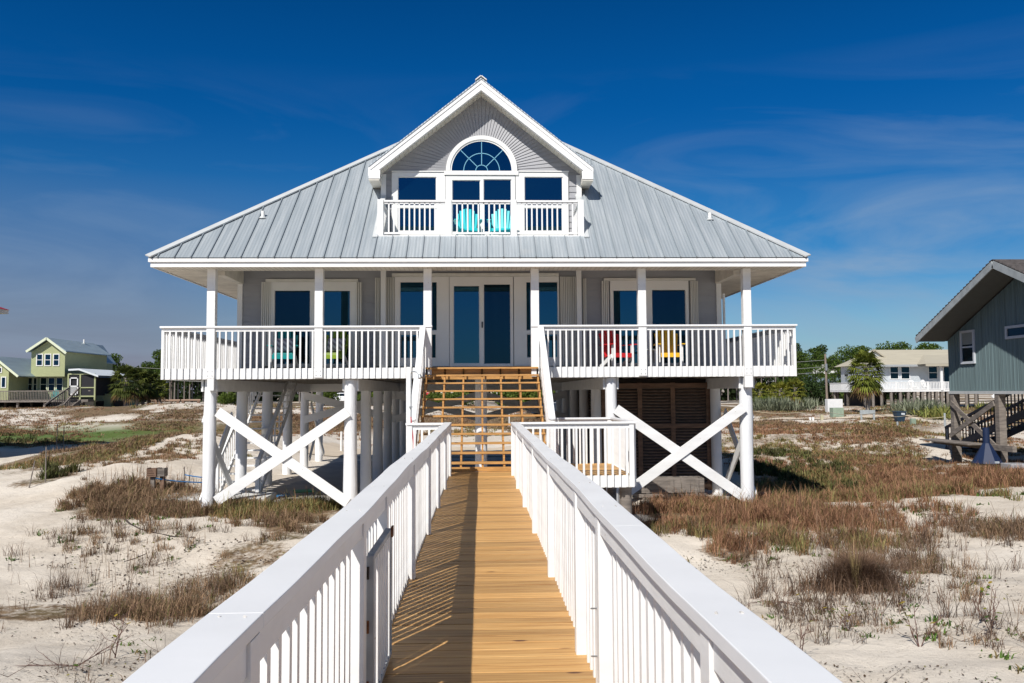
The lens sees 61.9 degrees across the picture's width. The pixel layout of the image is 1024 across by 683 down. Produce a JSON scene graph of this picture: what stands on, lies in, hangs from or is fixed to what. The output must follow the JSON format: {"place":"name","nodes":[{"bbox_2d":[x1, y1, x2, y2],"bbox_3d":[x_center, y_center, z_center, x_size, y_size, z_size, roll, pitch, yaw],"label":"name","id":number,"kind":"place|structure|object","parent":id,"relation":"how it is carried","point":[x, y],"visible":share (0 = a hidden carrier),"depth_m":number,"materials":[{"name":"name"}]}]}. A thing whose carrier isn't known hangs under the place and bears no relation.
{"place":"outdoors","nodes":[
{"label":"outdoors","id":0,"kind":"place"},
{"bbox_2d":[298,442,546,457],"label":"sand path","id":1,"kind":"structure","parent":0,"point":[332,449],"depth_m":38.45,"materials":[{"name":"beige sand"}]},
{"bbox_2d":[6,460,984,610],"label":"dune grass","id":2,"kind":"structure","parent":0,"point":[783,499],"depth_m":16.14,"materials":[{"name":"brown plant"}]},
{"bbox_2d":[0,391,1023,682],"bbox_3d":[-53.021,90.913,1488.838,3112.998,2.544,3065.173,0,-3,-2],"label":"ground","id":3,"kind":"structure","parent":0,"point":[24,505],"depth_m":14.67,"materials":[{"name":"beige sand"}]},
{"bbox_2d":[0,337,134,407],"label":"green house","id":4,"kind":"structure","parent":3,"relation":"on","point":[75,373],"depth_m":98.21,"materials":[{"name":"green wood"}]},
{"bbox_2d":[28,377,32,390],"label":"window","id":5,"kind":"structure","parent":4,"relation":"in","point":[30,379],"depth_m":99.08,"materials":[{"name":"blue glass"}]},
{"bbox_2d":[36,354,42,365],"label":"window","id":6,"kind":"structure","parent":4,"relation":"in","point":[39,357],"depth_m":98.12,"materials":[{"name":"glass"}]},
{"bbox_2d":[40,377,46,390],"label":"window","id":7,"kind":"structure","parent":4,"relation":"in","point":[43,380],"depth_m":99.13,"materials":[{"name":"blue glass"}]},
{"bbox_2d":[44,354,50,365],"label":"window","id":8,"kind":"structure","parent":4,"relation":"in","point":[47,358],"depth_m":98.14,"materials":[{"name":"glass"}]},
{"bbox_2d":[48,377,54,389],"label":"window","id":9,"kind":"structure","parent":4,"relation":"in","point":[51,380],"depth_m":99.17,"materials":[{"name":"blue glass"}]},
{"bbox_2d":[53,354,59,365],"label":"window","id":10,"kind":"structure","parent":4,"relation":"in","point":[56,357],"depth_m":98.19,"materials":[{"name":"glass"}]},
{"bbox_2d":[56,377,62,389],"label":"window","id":11,"kind":"structure","parent":4,"relation":"in","point":[59,380],"depth_m":99.20,"materials":[{"name":"blue glass"}]},
{"bbox_2d":[69,377,77,394],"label":"screen door","id":12,"kind":"structure","parent":4,"relation":"in","point":[72,389],"depth_m":96.85,"materials":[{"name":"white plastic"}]},
{"bbox_2d":[15,631,121,669],"bbox_3d":[-4.238,2.966,8.034,0.846,0.310,1.204,0,-3,-11],"label":"leafy stem","id":13,"kind":"object","parent":3,"relation":"on","point":[73,665],"visible":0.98,"depth_m":8.07,"materials":[{"name":"brown plant"}]},
{"bbox_2d":[110,353,124,370],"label":"pine tree","id":14,"kind":"object","parent":3,"relation":"on","point":[116,359],"visible":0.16,"depth_m":147.84,"materials":[{"name":"green plant"}]},
{"bbox_2d":[103,590,148,657],"bbox_3d":[-4.077,3.083,9.116,0.484,0.599,1.111,2,-4,-33],"label":"leafy stem","id":15,"kind":"object","parent":3,"relation":"on","point":[119,635],"visible":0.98,"depth_m":8.97,"materials":[{"name":"brown plant"}]},
{"bbox_2d":[107,364,144,405],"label":"cabbage palm","id":16,"kind":"object","parent":3,"relation":"on","point":[126,394],"visible":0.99,"depth_m":93.80,"materials":[{"name":"green plant"}]},
{"bbox_2d":[120,367,152,405],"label":"cabbage palm","id":17,"kind":"object","parent":3,"relation":"on","point":[145,379],"visible":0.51,"depth_m":100.04,"materials":[{"name":"green plant"}]},
{"bbox_2d":[141,361,160,370],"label":"pine tree","id":18,"kind":"object","parent":3,"relation":"on","point":[149,365],"visible":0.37,"depth_m":139.22,"materials":[{"name":"green plant"}]},
{"bbox_2d":[139,370,164,403],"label":"cabbage palm","id":19,"kind":"object","parent":3,"relation":"on","point":[154,377],"visible":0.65,"depth_m":101.95,"materials":[{"name":"green plant"}]},
{"bbox_2d":[145,349,165,386],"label":"pine tree","id":20,"kind":"object","parent":3,"relation":"on","point":[157,359],"visible":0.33,"depth_m":132.62,"materials":[{"name":"green plant"}]},
{"bbox_2d":[146,467,167,491],"bbox_3d":[-9.335,3.757,22.438,0.458,0.872,0.264,0,-3,-2],"label":"crate post","id":21,"kind":"object","parent":3,"relation":"on","point":[154,473],"visible":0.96,"depth_m":22.39,"materials":[{"name":"brown wood"}]},
{"bbox_2d":[154,379,170,403],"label":"cabbage palm","id":22,"kind":"object","parent":3,"relation":"on","point":[165,394],"visible":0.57,"depth_m":110.00,"materials":[{"name":"green plant"}]},
{"bbox_2d":[165,492,276,503],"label":"white block","id":23,"kind":"structure","parent":3,"relation":"on","point":[263,494],"depth_m":21.45,"materials":[{"name":"concrete"}]},
{"bbox_2d":[217,392,236,404],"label":"shrub","id":24,"kind":"object","parent":3,"relation":"on","point":[228,398],"visible":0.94,"depth_m":119.81,"materials":[{"name":"green plant"}]},
{"bbox_2d":[312,392,340,404],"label":"shrub","id":25,"kind":"object","parent":3,"relation":"on","point":[332,395],"visible":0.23,"depth_m":127.07,"materials":[{"name":"green plant"}]},
{"bbox_2d":[246,460,510,500],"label":"concrete slab","id":26,"kind":"structure","parent":3,"relation":"on","point":[331,474],"depth_m":26.65,"materials":[{"name":"grey concrete"}]},
{"bbox_2d":[0,431,863,491],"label":"scrub","id":27,"kind":"object","parent":3,"relation":"on","point":[53,470],"visible":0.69,"depth_m":29.95,"materials":[{"name":"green plant"}]},
{"bbox_2d":[426,392,440,400],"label":"shrub","id":28,"kind":"object","parent":3,"relation":"on","point":[432,394],"visible":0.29,"depth_m":124.76,"materials":[{"name":"green plant"}]},
{"bbox_2d":[433,392,457,402],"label":"shrub","id":29,"kind":"object","parent":3,"relation":"on","point":[441,396],"visible":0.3,"depth_m":123.91,"materials":[{"name":"green plant"}]},
{"bbox_2d":[445,392,474,405],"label":"shrub","id":30,"kind":"object","parent":3,"relation":"on","point":[458,394],"visible":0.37,"depth_m":123.31,"materials":[{"name":"green plant"}]},
{"bbox_2d":[145,75,810,506],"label":"beach house","id":31,"kind":"structure","parent":3,"relation":"on","point":[385,265],"depth_m":21.83,"materials":[{"name":"grey wood"}]},
{"bbox_2d":[267,331,298,367],"bbox_3d":[-5.621,0.183,21.083,0.770,1.056,0.812,0,-3,-8],"label":"patio chair","id":32,"kind":"object","parent":31,"relation":"on","point":[284,349],"visible":0.59,"depth_m":21.20,"materials":[{"name":"teal plastic"}]},
{"bbox_2d":[271,282,355,366],"bbox_3d":[-5.084,-0.434,21.862,2.175,2.176,0.087,0,-3,-2],"label":"sliding door","id":33,"kind":"structure","parent":31,"relation":"in","point":[292,303],"depth_m":21.87,"materials":[{"name":"glass"}]},
{"bbox_2d":[326,331,348,367],"bbox_3d":[-4.387,0.178,21.128,0.770,1.056,0.812,0,-3,1],"label":"patio chair","id":34,"kind":"object","parent":31,"relation":"on","point":[340,345],"visible":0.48,"depth_m":21.29,"materials":[{"name":"plastic"}]},
{"bbox_2d":[395,277,448,366],"bbox_3d":[-2.314,-0.510,21.967,1.391,2.301,0.087,0,-3,-2],"label":"window","id":35,"kind":"structure","parent":31,"relation":"in","point":[408,290],"depth_m":21.96,"materials":[{"name":"glass"}]},
{"bbox_2d":[454,209,481,234],"bbox_3d":[-1.116,-2.940,21.479,0.716,0.982,0.755,0,-3,-6],"label":"adirondack chair","id":36,"kind":"object","parent":31,"relation":"on","point":[469,225],"visible":0.56,"depth_m":21.69,"materials":[{"name":"teal plastic"}]},
{"bbox_2d":[449,277,512,366],"bbox_3d":[-0.789,-0.513,22.010,1.637,2.311,0.110,0,-3,-2],"label":"sliding door","id":37,"kind":"structure","parent":31,"relation":"in","point":[481,308],"depth_m":22.02,"materials":[{"name":"glass"}]},
{"bbox_2d":[487,209,510,234],"bbox_3d":[-0.266,-2.943,21.510,0.716,0.982,0.755,-1,-3,2],"label":"adirondack chair","id":38,"kind":"object","parent":31,"relation":"on","point":[508,223],"visible":0.52,"depth_m":21.73,"materials":[{"name":"teal plastic"}]},
{"bbox_2d":[514,277,559,365],"bbox_3d":[0.636,-0.523,22.074,1.172,2.305,0.087,0,-3,-2],"label":"window","id":39,"kind":"structure","parent":31,"relation":"in","point":[548,286],"depth_m":22.06,"materials":[{"name":"glass"}]},
{"bbox_2d":[599,330,636,366],"bbox_3d":[2.607,0.149,21.379,0.770,1.056,0.812,1,-4,-26],"label":"patio chair","id":40,"kind":"object","parent":31,"relation":"on","point":[611,347],"visible":0.61,"depth_m":21.49,"materials":[{"name":"red plastic"}]},
{"bbox_2d":[610,281,689,365],"bbox_3d":[3.575,-0.475,22.178,2.047,2.207,0.087,0,-3,-2],"label":"sliding door","id":41,"kind":"structure","parent":31,"relation":"in","point":[667,302],"depth_m":22.19,"materials":[{"name":"glass"}]},
{"bbox_2d":[653,330,685,365],"bbox_3d":[3.930,0.144,21.431,0.770,1.056,0.811,0,-3,0],"label":"patio chair","id":42,"kind":"object","parent":31,"relation":"on","point":[666,346],"visible":0.62,"depth_m":21.65,"materials":[{"name":"yellow plastic"}]},
{"bbox_2d":[56,365,919,401],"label":"distant wood","id":43,"kind":"object","parent":3,"relation":"on","point":[732,394],"visible":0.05,"depth_m":184.29,"materials":[{"name":"green plant"}]},
{"bbox_2d":[492,392,517,405],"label":"shrub","id":44,"kind":"object","parent":3,"relation":"on","point":[503,395],"visible":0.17,"depth_m":119.39,"materials":[{"name":"green plant"}]},
{"bbox_2d":[382,463,631,682],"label":"boardwalk","id":45,"kind":"structure","parent":3,"relation":"on","point":[481,601],"depth_m":6.39,"materials":[{"name":"brown wood"}]},
{"bbox_2d":[122,422,451,682],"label":"boardwalk railing","id":46,"kind":"object","parent":45,"relation":"on","point":[296,613],"visible":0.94,"depth_m":3.22,"materials":[{"name":"paint"}]},
{"bbox_2d":[366,525,393,682],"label":"boardwalk gate","id":47,"kind":"structure","parent":46,"relation":"attached to","point":[379,613],"depth_m":4.47,"materials":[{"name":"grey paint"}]},
{"bbox_2d":[406,367,422,452],"bbox_3d":[-1.880,1.613,16.321,0.421,2.260,0.132,-4,-5,43],"label":"outdoor shower","id":48,"kind":"object","parent":45,"relation":"on","point":[409,406],"visible":0.67,"depth_m":16.40,"materials":[{"name":"white paint"}]},
{"bbox_2d":[405,423,442,451],"bbox_3d":[-1.609,2.127,15.884,0.735,1.219,0.130,0,-3,-2],"label":"landing railing","id":49,"kind":"object","parent":45,"relation":"on","point":[421,426],"visible":0.43,"depth_m":15.86,"materials":[{"name":"paint"}]},
{"bbox_2d":[519,421,635,486],"bbox_3d":[1.209,2.116,15.987,2.225,1.219,0.130,0,-3,-2],"label":"landing railing","id":50,"kind":"object","parent":45,"relation":"on","point":[583,426],"visible":0.62,"depth_m":15.98,"materials":[{"name":"paint"}]},
{"bbox_2d":[555,417,610,463],"bbox_3d":[1.550,2.268,18.586,1.295,1.219,0.130,0,-3,-2],"label":"landing railing","id":51,"kind":"object","parent":45,"relation":"on","point":[586,419],"visible":0.5,"depth_m":18.57,"materials":[{"name":"paint"}]},
{"bbox_2d":[610,417,636,485],"bbox_3d":[2.253,2.190,17.353,0.130,1.219,2.540,0,-3,-2],"label":"landing railing","id":52,"kind":"object","parent":45,"relation":"on","point":[623,450],"visible":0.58,"depth_m":17.32,"materials":[{"name":"paint"}]},
{"bbox_2d":[510,422,842,682],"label":"boardwalk railing","id":53,"kind":"object","parent":45,"relation":"on","point":[644,603],"visible":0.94,"depth_m":3.41,"materials":[{"name":"paint"}]},
{"bbox_2d":[0,404,1023,682],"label":"dune grass","id":54,"kind":"structure","parent":3,"relation":"on","point":[98,496],"depth_m":19.09,"materials":[{"name":"brown plant"}]},
{"bbox_2d":[0,402,1023,586],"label":"dune grass","id":55,"kind":"structure","parent":3,"relation":"on","point":[991,477],"depth_m":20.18,"materials":[{"name":"brown plant"}]},
{"bbox_2d":[0,403,1023,682],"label":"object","id":56,"kind":"object","parent":3,"relation":"on","point":[764,579],"visible":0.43,"depth_m":13.01,"materials":[{"name":"brown plant"}]},
{"bbox_2d":[0,503,1023,682],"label":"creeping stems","id":57,"kind":"object","parent":3,"relation":"on","point":[835,622],"visible":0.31,"depth_m":9.24,"materials":[{"name":"brown plant"}]},
{"bbox_2d":[5,404,1023,680],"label":"dune grass","id":58,"kind":"structure","parent":3,"relation":"on","point":[935,638],"depth_m":12.07,"materials":[{"name":"brown plant"}]},
{"bbox_2d":[506,391,533,401],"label":"shrub","id":59,"kind":"object","parent":3,"relation":"on","point":[525,394],"visible":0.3,"depth_m":116.04,"materials":[{"name":"green plant"}]},
{"bbox_2d":[529,390,555,397],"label":"shrub","id":60,"kind":"object","parent":3,"relation":"on","point":[535,394],"visible":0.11,"depth_m":112.53,"materials":[{"name":"green plant"}]},
{"bbox_2d":[632,476,704,498],"bbox_3d":[3.986,3.863,22.058,1.898,0.676,0.780,0,-3,-2],"label":"wooden bin","id":61,"kind":"object","parent":3,"relation":"on","point":[669,483],"visible":0.62,"depth_m":21.88,"materials":[{"name":"wood"}]},
{"bbox_2d":[752,382,771,398],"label":"cabbage palm","id":62,"kind":"object","parent":3,"relation":"on","point":[758,387],"visible":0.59,"depth_m":90.56,"materials":[{"name":"green plant"}]},
{"bbox_2d":[752,396,803,409],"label":"saw palmetto","id":63,"kind":"object","parent":3,"relation":"on","point":[760,399],"visible":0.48,"depth_m":79.27,"materials":[{"name":"green plant"}]},
{"bbox_2d":[769,380,791,400],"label":"cabbage palm","id":64,"kind":"object","parent":3,"relation":"on","point":[781,385],"visible":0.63,"depth_m":86.65,"materials":[{"name":"green plant"}]},
{"bbox_2d":[754,395,817,410],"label":"saw palmetto","id":65,"kind":"object","parent":3,"relation":"on","point":[784,405],"visible":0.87,"depth_m":77.78,"materials":[{"name":"green plant"}]},
{"bbox_2d":[783,377,807,410],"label":"cabbage palm","id":66,"kind":"object","parent":3,"relation":"on","point":[796,382],"visible":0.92,"depth_m":84.61,"materials":[{"name":"green plant"}]},
{"bbox_2d":[781,621,813,650],"bbox_3d":[2.998,3.126,8.838,0.244,0.442,0.540,-3,-4,40],"label":"leafy stem","id":67,"kind":"object","parent":3,"relation":"on","point":[802,636],"visible":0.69,"depth_m":8.92,"materials":[{"name":"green plant"}]},
{"bbox_2d":[788,351,823,380],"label":"pine tree","id":68,"kind":"object","parent":3,"relation":"on","point":[801,364],"visible":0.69,"depth_m":129.29,"materials":[{"name":"green plant"}]},
{"bbox_2d":[797,399,821,409],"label":"saw palmetto","id":69,"kind":"object","parent":3,"relation":"on","point":[809,406],"visible":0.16,"depth_m":90.34,"materials":[{"name":"green plant"}]},
{"bbox_2d":[803,397,823,407],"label":"saw palmetto","id":70,"kind":"object","parent":3,"relation":"on","point":[812,400],"visible":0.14,"depth_m":96.66,"materials":[{"name":"green plant"}]},
{"bbox_2d":[801,348,830,380],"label":"pine tree","id":71,"kind":"object","parent":3,"relation":"on","point":[815,356],"visible":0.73,"depth_m":133.11,"materials":[{"name":"green plant"}]},
{"bbox_2d":[809,344,827,366],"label":"pine tree","id":72,"kind":"object","parent":3,"relation":"on","point":[822,348],"visible":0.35,"depth_m":179.97,"materials":[{"name":"green plant"}]},
{"bbox_2d":[797,378,843,405],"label":"shrub","id":73,"kind":"object","parent":3,"relation":"on","point":[812,392],"visible":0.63,"depth_m":116.54,"materials":[{"name":"green plant"}]},
{"bbox_2d":[824,354,827,398],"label":"utility pole","id":74,"kind":"object","parent":3,"relation":"on","point":[826,381],"visible":0.83,"depth_m":113.34,"materials":[{"name":"brown wood"}]},
{"bbox_2d":[821,354,840,395],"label":"pine tree","id":75,"kind":"object","parent":3,"relation":"on","point":[831,360],"visible":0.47,"depth_m":151.75,"materials":[{"name":"green plant"}]},
{"bbox_2d":[825,399,842,412],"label":"white cabinet","id":76,"kind":"object","parent":3,"relation":"on","point":[833,403],"visible":0.56,"depth_m":75.21,"materials":[{"name":"plastic"}]},
{"bbox_2d":[829,408,843,417],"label":"transformer box","id":77,"kind":"object","parent":3,"relation":"on","point":[839,411],"visible":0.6,"depth_m":66.21,"materials":[{"name":"green metal"}]},
{"bbox_2d":[823,605,861,630],"bbox_3d":[3.897,3.276,10.076,0.433,0.358,0.378,0,-3,-2],"label":"leafy stem","id":78,"kind":"object","parent":3,"relation":"on","point":[848,615],"visible":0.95,"depth_m":10.09,"materials":[{"name":"brown plant"}]},
{"bbox_2d":[827,344,858,383],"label":"pine tree","id":79,"kind":"object","parent":3,"relation":"on","point":[848,355],"visible":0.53,"depth_m":142.11,"materials":[{"name":"green plant"}]},
{"bbox_2d":[756,411,948,420],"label":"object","id":80,"kind":"object","parent":3,"relation":"on","point":[860,414],"visible":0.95,"depth_m":50.48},
{"bbox_2d":[842,349,886,409],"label":"cabbage palm","id":81,"kind":"object","parent":3,"relation":"on","point":[870,386],"visible":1,"depth_m":74.50,"materials":[{"name":"green plant"}]},
{"bbox_2d":[860,410,874,419],"bbox_3d":[25.078,5.269,60.180,1.080,0.870,0.072,0,-3,-2],"label":"grey rack","id":82,"kind":"object","parent":3,"relation":"on","point":[866,411],"visible":0.62,"depth_m":60.16,"materials":[{"name":"grey metal"}]},
{"bbox_2d":[785,538,952,600],"bbox_3d":[4.989,3.134,12.223,2.260,0.935,2.318,-3,-4,37],"label":"wiry shrub","id":83,"kind":"object","parent":3,"relation":"on","point":[859,568],"visible":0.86,"depth_m":12.18,"materials":[{"name":"brown plant"}]},
{"bbox_2d":[872,341,903,349],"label":"pine tree","id":84,"kind":"object","parent":3,"relation":"on","point":[887,346],"visible":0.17,"depth_m":160.04,"materials":[{"name":"green plant"}]},
{"bbox_2d":[892,411,906,421],"bbox_3d":[26.721,5.194,58.835,0.744,0.774,0.682,0,-3,-2],"label":"waste bin","id":85,"kind":"object","parent":3,"relation":"on","point":[899,413],"visible":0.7,"depth_m":58.58,"materials":[{"name":"blue plastic"}]},
{"bbox_2d":[895,341,914,399],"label":"pine tree","id":86,"kind":"object","parent":3,"relation":"on","point":[903,345],"visible":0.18,"depth_m":164.56,"materials":[{"name":"green plant"}]},
{"bbox_2d":[867,396,944,413],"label":"saw palmetto","id":87,"kind":"object","parent":3,"relation":"on","point":[893,405],"visible":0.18,"depth_m":69.04,"materials":[{"name":"green plant"}]},
{"bbox_2d":[829,349,993,407],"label":"white cottage","id":88,"kind":"structure","parent":3,"relation":"on","point":[902,368],"depth_m":101.76,"materials":[{"name":"white painted siding"},{"name":"roof shingles"},{"name":"glass"}]},
{"bbox_2d":[889,367,898,378],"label":"window","id":89,"kind":"structure","parent":88,"relation":"in","point":[894,371],"depth_m":101.65,"materials":[{"name":"glass"}]},
{"bbox_2d":[900,367,909,378],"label":"window","id":90,"kind":"structure","parent":88,"relation":"in","point":[905,371],"depth_m":101.68,"materials":[{"name":"glass"}]},
{"bbox_2d":[928,366,937,378],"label":"window","id":91,"kind":"structure","parent":88,"relation":"in","point":[932,370],"depth_m":101.80,"materials":[{"name":"glass"}]},
{"bbox_2d":[943,366,948,382],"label":"window","id":92,"kind":"structure","parent":88,"relation":"in","point":[945,368],"depth_m":101.85,"materials":[{"name":"glass"}]},
{"bbox_2d":[899,595,941,646],"bbox_3d":[4.422,3.002,9.176,0.512,0.568,0.376,-1,-4,16],"label":"leafy stem","id":93,"kind":"object","parent":3,"relation":"on","point":[915,623],"visible":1,"depth_m":9.18,"materials":[{"name":"brown plant"}]},
{"bbox_2d":[913,342,937,349],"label":"pine tree","id":94,"kind":"object","parent":3,"relation":"on","point":[924,346],"visible":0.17,"depth_m":162.28,"materials":[{"name":"green plant"}]},
{"bbox_2d":[903,405,962,416],"bbox_3d":[31.393,5.062,62.913,3.641,1.062,4.975,1,-4,-17],"label":"yucca clump","id":95,"kind":"object","parent":3,"relation":"on","point":[919,411],"visible":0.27,"depth_m":63.06,"materials":[{"name":"green plant"}]},
{"bbox_2d":[896,397,970,414],"bbox_3d":[32.133,4.881,65.426,6.725,1.418,6.060,2,-4,-34],"label":"saw palmetto","id":96,"kind":"object","parent":3,"relation":"on","point":[916,405],"visible":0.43,"depth_m":64.69,"materials":[{"name":"green plant"}]},
{"bbox_2d":[920,405,966,418],"bbox_3d":[30.963,5.051,61.383,3.641,1.044,4.975,-3,-4,36],"label":"yucca clump","id":97,"kind":"object","parent":3,"relation":"on","point":[934,414],"visible":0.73,"depth_m":61.02,"materials":[{"name":"green plant"}]},
{"bbox_2d":[915,259,1023,463],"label":"board house","id":98,"kind":"structure","parent":3,"relation":"on","point":[976,322],"depth_m":31.38,"materials":[{"name":"gray-blue painted wood boards"},{"name":"asphalt shingle"},{"name":"glass"}]},
{"bbox_2d":[959,329,975,363],"bbox_3d":[17.389,0.212,32.572,0.068,1.278,0.928,0,-3,-2],"label":"window","id":99,"kind":"structure","parent":98,"relation":"in","point":[967,337],"depth_m":32.57,"materials":[{"name":"white glass"}]},
{"bbox_2d":[1004,324,1023,338],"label":"window","id":100,"kind":"structure","parent":98,"relation":"in","point":[1014,331],"depth_m":29.71,"materials":[{"name":"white glass"}]},
{"bbox_2d":[971,428,1002,466],"bbox_3d":[17.058,3.788,30.673,0.979,1.378,0.979,-2,-4,20],"label":"fireplace hood","id":101,"kind":"object","parent":3,"relation":"on","point":[986,452],"visible":0.85,"depth_m":30.47,"materials":[{"name":"blue metal"}]},
{"bbox_2d":[972,581,1002,633],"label":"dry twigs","id":102,"kind":"object","parent":3,"relation":"on","point":[993,609],"visible":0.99,"depth_m":9.49,"materials":[{"name":"brown plant"}]},
{"bbox_2d":[1001,463,1023,470],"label":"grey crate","id":103,"kind":"object","parent":3,"relation":"on","point":[1012,465],"visible":0.39,"depth_m":27.91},
{"bbox_2d":[0,0,1023,393],"label":"sky","id":104,"kind":"structure","parent":0,"point":[879,141],"materials":[{"name":"blue"}]},
{"bbox_2d":[733,414,1009,421],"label":"sand path","id":105,"kind":"structure","parent":0,"point":[864,416],"depth_m":64.54,"materials":[{"name":"beige sand"}]},
{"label":"road","id":106,"kind":"structure","parent":0,"visible":0},
{"bbox_2d":[804,365,840,383],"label":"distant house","id":107,"kind":"structure","parent":106,"relation":"on","point":[828,380],"depth_m":151.99,"materials":[{"name":"white stone"}]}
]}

